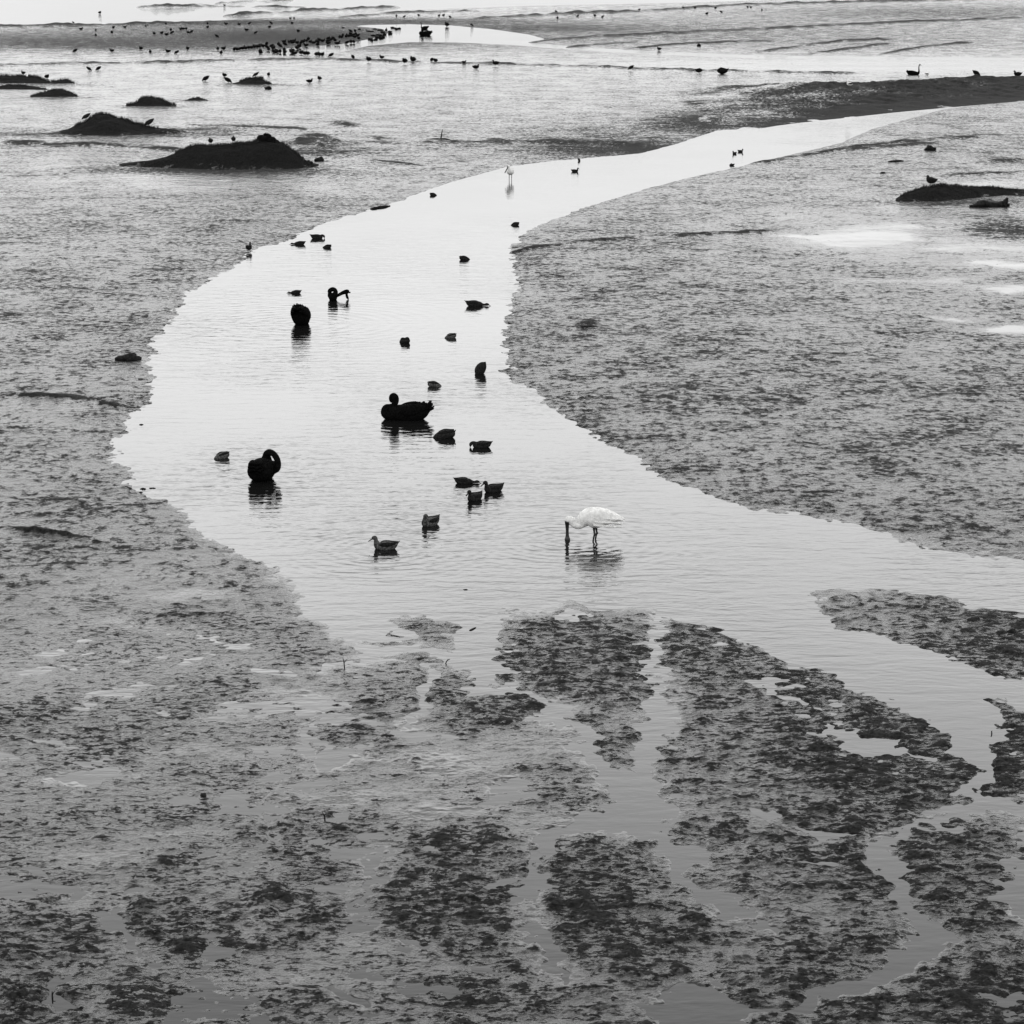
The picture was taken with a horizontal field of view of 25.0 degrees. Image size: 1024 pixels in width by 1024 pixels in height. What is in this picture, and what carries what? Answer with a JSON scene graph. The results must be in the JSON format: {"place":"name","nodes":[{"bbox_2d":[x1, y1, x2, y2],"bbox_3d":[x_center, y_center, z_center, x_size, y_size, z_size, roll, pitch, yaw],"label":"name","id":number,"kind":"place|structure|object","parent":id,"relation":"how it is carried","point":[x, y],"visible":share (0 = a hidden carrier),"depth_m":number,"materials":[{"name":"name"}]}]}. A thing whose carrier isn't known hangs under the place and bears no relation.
{"place":"outdoors","nodes":[
{"label":"outdoors","id":0,"kind":"place"},
{"bbox_2d":[0,0,1023,1023],"bbox_3d":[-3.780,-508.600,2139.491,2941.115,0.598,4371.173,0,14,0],"label":"mudflat","id":1,"kind":"structure","parent":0,"point":[831,333],"depth_m":29.86,"materials":[{"name":"grey soil"}]},
{"bbox_2d":[0,83,46,89],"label":"mud mound","id":2,"kind":"object","parent":1,"relation":"on","point":[17,86],"visible":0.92,"depth_m":129.64,"materials":[{"name":"black soil"}]},
{"bbox_2d":[0,73,74,83],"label":"mud mound","id":3,"kind":"object","parent":1,"relation":"on","point":[19,78],"visible":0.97,"depth_m":136.04,"materials":[{"name":"black soil"}]},
{"bbox_2d":[30,87,78,96],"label":"mud mound","id":4,"kind":"object","parent":1,"relation":"on","point":[59,92],"visible":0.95,"depth_m":122.94,"materials":[{"name":"black soil"}]},
{"bbox_2d":[59,111,191,135],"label":"mud mound","id":5,"kind":"object","parent":1,"relation":"on","point":[100,123],"visible":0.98,"depth_m":97.44,"materials":[{"name":"black soil"}]},
{"bbox_2d":[81,113,89,119],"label":"duck","id":6,"kind":"object","parent":5,"relation":"on","point":[86,116],"visible":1,"depth_m":98.26},
{"bbox_2d":[143,118,153,126],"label":"duck","id":7,"kind":"object","parent":5,"relation":"on","point":[149,121],"visible":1,"depth_m":97.81},
{"bbox_2d":[115,353,141,360],"bbox_3d":[-7.141,-2.867,42.979,0.505,0.189,0.331,0,14,0],"label":"driftwood log","id":8,"kind":"object","parent":1,"relation":"on","point":[130,357],"visible":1,"depth_m":42.88,"materials":[{"name":"black wood"}]},
{"bbox_2d":[104,971,170,1017],"bbox_3d":[-2.745,3.520,16.800,1.111,0.140,0.921,0,14,0],"label":"mud mound","id":9,"kind":"object","parent":1,"relation":"on","point":[138,994],"visible":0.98,"depth_m":16.70,"materials":[{"name":"grey soil"}]},
{"bbox_2d":[125,94,176,105],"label":"mud mound","id":10,"kind":"object","parent":1,"relation":"on","point":[142,100],"visible":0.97,"depth_m":115.52,"materials":[{"name":"black soil"}]},
{"bbox_2d":[184,96,208,100],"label":"mud mound","id":11,"kind":"object","parent":1,"relation":"on","point":[197,98],"visible":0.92,"depth_m":119.65,"materials":[{"name":"black soil"}]},
{"bbox_2d":[119,137,318,169],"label":"mud mound","id":12,"kind":"object","parent":1,"relation":"on","point":[251,154],"visible":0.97,"depth_m":82.00,"materials":[{"name":"black soil"}]},
{"bbox_2d":[257,133,278,142],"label":"rock pile","id":13,"kind":"object","parent":12,"relation":"on","point":[267,137],"visible":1,"depth_m":82.95,"materials":[{"name":"black stone"}]},
{"bbox_2d":[246,242,251,249],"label":"duck","id":14,"kind":"object","parent":1,"relation":"on","point":[249,247],"visible":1,"depth_m":58.76},
{"bbox_2d":[231,76,271,84],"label":"mud mound","id":15,"kind":"object","parent":1,"relation":"on","point":[257,80],"visible":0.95,"depth_m":134.94,"materials":[{"name":"black soil"}]},
{"bbox_2d":[419,28,432,34],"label":"black swan","id":16,"kind":"object","parent":1,"relation":"on","point":[422,32],"visible":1,"depth_m":217.34,"materials":[{"name":"black"}]},
{"bbox_2d":[717,67,728,73],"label":"distant bird","id":17,"kind":"object","parent":1,"relation":"on","point":[721,70],"visible":1,"depth_m":145.82},
{"bbox_2d":[895,183,1023,201],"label":"mud mound","id":18,"kind":"object","parent":1,"relation":"on","point":[941,192],"visible":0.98,"depth_m":71.69,"materials":[{"name":"black soil"}]},
{"bbox_2d":[925,175,937,185],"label":"duck","id":19,"kind":"object","parent":18,"relation":"on","point":[930,180],"visible":1,"depth_m":71.59},
{"bbox_2d":[1013,70,1021,75],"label":"distant bird","id":20,"kind":"object","parent":1,"relation":"on","point":[1017,73],"visible":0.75,"depth_m":142.60},
{"bbox_2d":[0,0,1023,1023],"bbox_3d":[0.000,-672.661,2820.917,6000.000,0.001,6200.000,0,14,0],"label":"river water","id":21,"kind":"structure","parent":0,"point":[246,369],"depth_m":31.10,"materials":[{"name":"grey liquid"}]},
{"bbox_2d":[214,451,229,459],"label":"duck","id":22,"kind":"object","parent":21,"relation":"on","point":[222,455],"visible":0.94,"depth_m":34.65},
{"bbox_2d":[247,449,280,481],"bbox_3d":[-3.630,-0.647,33.241,0.483,0.470,0.648,10,17,36],"label":"black swan","id":23,"kind":"object","parent":21,"relation":"on","point":[265,467],"visible":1,"depth_m":33.14,"materials":[{"name":"black"}]},
{"bbox_2d":[287,290,301,293],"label":"duck","id":24,"kind":"object","parent":21,"relation":"on","point":[296,291],"visible":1,"depth_m":51.58},
{"bbox_2d":[289,241,305,244],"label":"duck","id":25,"kind":"object","parent":21,"relation":"on","point":[299,243],"visible":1,"depth_m":60.26},
{"bbox_2d":[290,303,310,324],"bbox_3d":[-4.320,-3.869,47.244,0.402,0.829,0.808,2,14,8],"label":"black swan","id":26,"kind":"object","parent":21,"relation":"on","point":[300,314],"visible":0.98,"depth_m":47.03,"materials":[{"name":"black"}]},
{"bbox_2d":[310,234,324,238],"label":"duck","id":27,"kind":"object","parent":21,"relation":"on","point":[316,236],"visible":1,"depth_m":61.56},
{"bbox_2d":[314,156,323,160],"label":"mud lump","id":28,"kind":"object","parent":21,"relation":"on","point":[319,159],"visible":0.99,"depth_m":84.29,"materials":[{"name":"black soil"}]},
{"bbox_2d":[328,287,350,300],"bbox_3d":[-3.846,-4.776,50.606,0.477,0.326,0.418,8,16,29],"label":"black swan","id":29,"kind":"object","parent":21,"relation":"on","point":[334,295],"visible":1,"depth_m":50.49,"materials":[{"name":"black"}]},
{"bbox_2d":[370,205,389,208],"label":"driftwood log","id":30,"kind":"object","parent":21,"relation":"on","point":[382,206],"visible":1,"depth_m":69.05,"materials":[{"name":"black wood"}]},
{"bbox_2d":[368,536,399,549],"bbox_3d":[-1.627,0.403,29.392,0.407,0.208,0.157,0,14,0],"label":"duck","id":31,"kind":"object","parent":21,"relation":"on","point":[386,545],"visible":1,"depth_m":29.35},
{"bbox_2d":[399,337,409,342],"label":"duck","id":32,"kind":"object","parent":21,"relation":"on","point":[405,340],"visible":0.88,"depth_m":44.96},
{"bbox_2d":[381,393,433,420],"bbox_3d":[-1.700,-1.695,37.593,0.873,0.494,0.381,0,14,0],"label":"black swan","id":33,"kind":"object","parent":21,"relation":"on","point":[410,411],"visible":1,"depth_m":37.49,"materials":[{"name":"black"}]},
{"bbox_2d":[422,514,439,526],"bbox_3d":[-1.079,0.100,30.636,0.171,0.216,0.358,7,15,25],"label":"duck","id":34,"kind":"object","parent":21,"relation":"on","point":[428,521],"visible":1,"depth_m":30.54},
{"bbox_2d":[427,381,440,386],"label":"duck","id":35,"kind":"object","parent":21,"relation":"on","point":[433,384],"visible":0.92,"depth_m":40.43},
{"bbox_2d":[433,429,455,438],"bbox_3d":[-1.080,-1.151,36.203,0.408,0.298,0.188,0,14,0],"label":"duck","id":36,"kind":"object","parent":21,"relation":"on","point":[445,433],"visible":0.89,"depth_m":36.12},
{"bbox_2d":[445,333,456,337],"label":"duck","id":37,"kind":"object","parent":21,"relation":"on","point":[451,335],"visible":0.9,"depth_m":45.56},
{"bbox_2d":[459,256,469,259],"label":"duck","id":38,"kind":"object","parent":21,"relation":"on","point":[463,258],"visible":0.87,"depth_m":57.24},
{"bbox_2d":[453,477,479,483],"bbox_3d":[-0.639,-0.440,33.049,0.413,0.120,0.132,0,14,0],"label":"duck","id":39,"kind":"object","parent":21,"relation":"on","point":[462,480],"visible":1,"depth_m":33.01},
{"bbox_2d":[466,490,481,501],"bbox_3d":[-0.526,-0.228,32.018,0.152,0.202,0.395,9,16,33],"label":"duck","id":40,"kind":"object","parent":21,"relation":"on","point":[474,496],"visible":1,"depth_m":31.95},
{"bbox_2d":[464,300,489,306],"bbox_3d":[-0.737,-4.479,49.747,0.579,0.168,0.184,0,14,0],"label":"duck","id":41,"kind":"object","parent":21,"relation":"on","point":[474,303],"visible":1,"depth_m":49.69},
{"bbox_2d":[475,362,485,373],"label":"duck","id":42,"kind":"object","parent":21,"relation":"on","point":[480,367],"visible":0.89,"depth_m":41.63},
{"bbox_2d":[469,440,492,447],"bbox_3d":[-0.474,-1.028,35.468,0.367,0.136,0.149,0,14,0],"label":"duck","id":43,"kind":"object","parent":21,"relation":"on","point":[481,444],"visible":1,"depth_m":35.42},
{"bbox_2d":[480,481,503,492],"bbox_3d":[-0.276,-0.354,32.532,0.407,0.208,0.157,-9,16,-34],"label":"duck","id":44,"kind":"object","parent":21,"relation":"on","point":[493,488],"visible":1,"depth_m":32.47},
{"bbox_2d":[505,165,513,180],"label":"spoonbill","id":45,"kind":"object","parent":21,"relation":"on","point":[509,170],"visible":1,"depth_m":77.18,"materials":[{"name":"white"}]},
{"bbox_2d":[565,507,624,540],"bbox_3d":[1.070,0.206,29.824,0.782,0.555,0.262,0,14,0],"label":"spoonbill","id":46,"kind":"object","parent":21,"relation":"on","point":[594,518],"visible":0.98,"depth_m":29.72,"materials":[{"name":"white"}]},
{"bbox_2d":[906,64,921,74],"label":"black swan","id":47,"kind":"object","parent":21,"relation":"on","point":[910,72],"visible":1,"depth_m":144.88,"materials":[{"name":"black"}]},
{"bbox_2d":[576,326,598,327],"bbox_3d":[1.517,-3.728,46.463,0.491,0.042,0.068,-4,14,-16],"label":"driftwood log","id":48,"kind":"object","parent":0,"point":[586,326],"visible":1,"depth_m":46.44,"materials":[{"name":"grey wood"}]},
{"bbox_2d":[678,74,1023,130],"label":"river bank","id":49,"kind":"structure","parent":0,"point":[764,105],"depth_m":118.32,"materials":[{"name":"grey soil"}]},
{"bbox_2d":[924,145,935,150],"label":"mud lump","id":50,"kind":"object","parent":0,"point":[929,147],"visible":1,"depth_m":88.79,"materials":[{"name":"black soil"}]},
{"bbox_2d":[969,197,1009,206],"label":"driftwood log","id":51,"kind":"object","parent":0,"point":[986,203],"visible":1,"depth_m":69.07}
]}

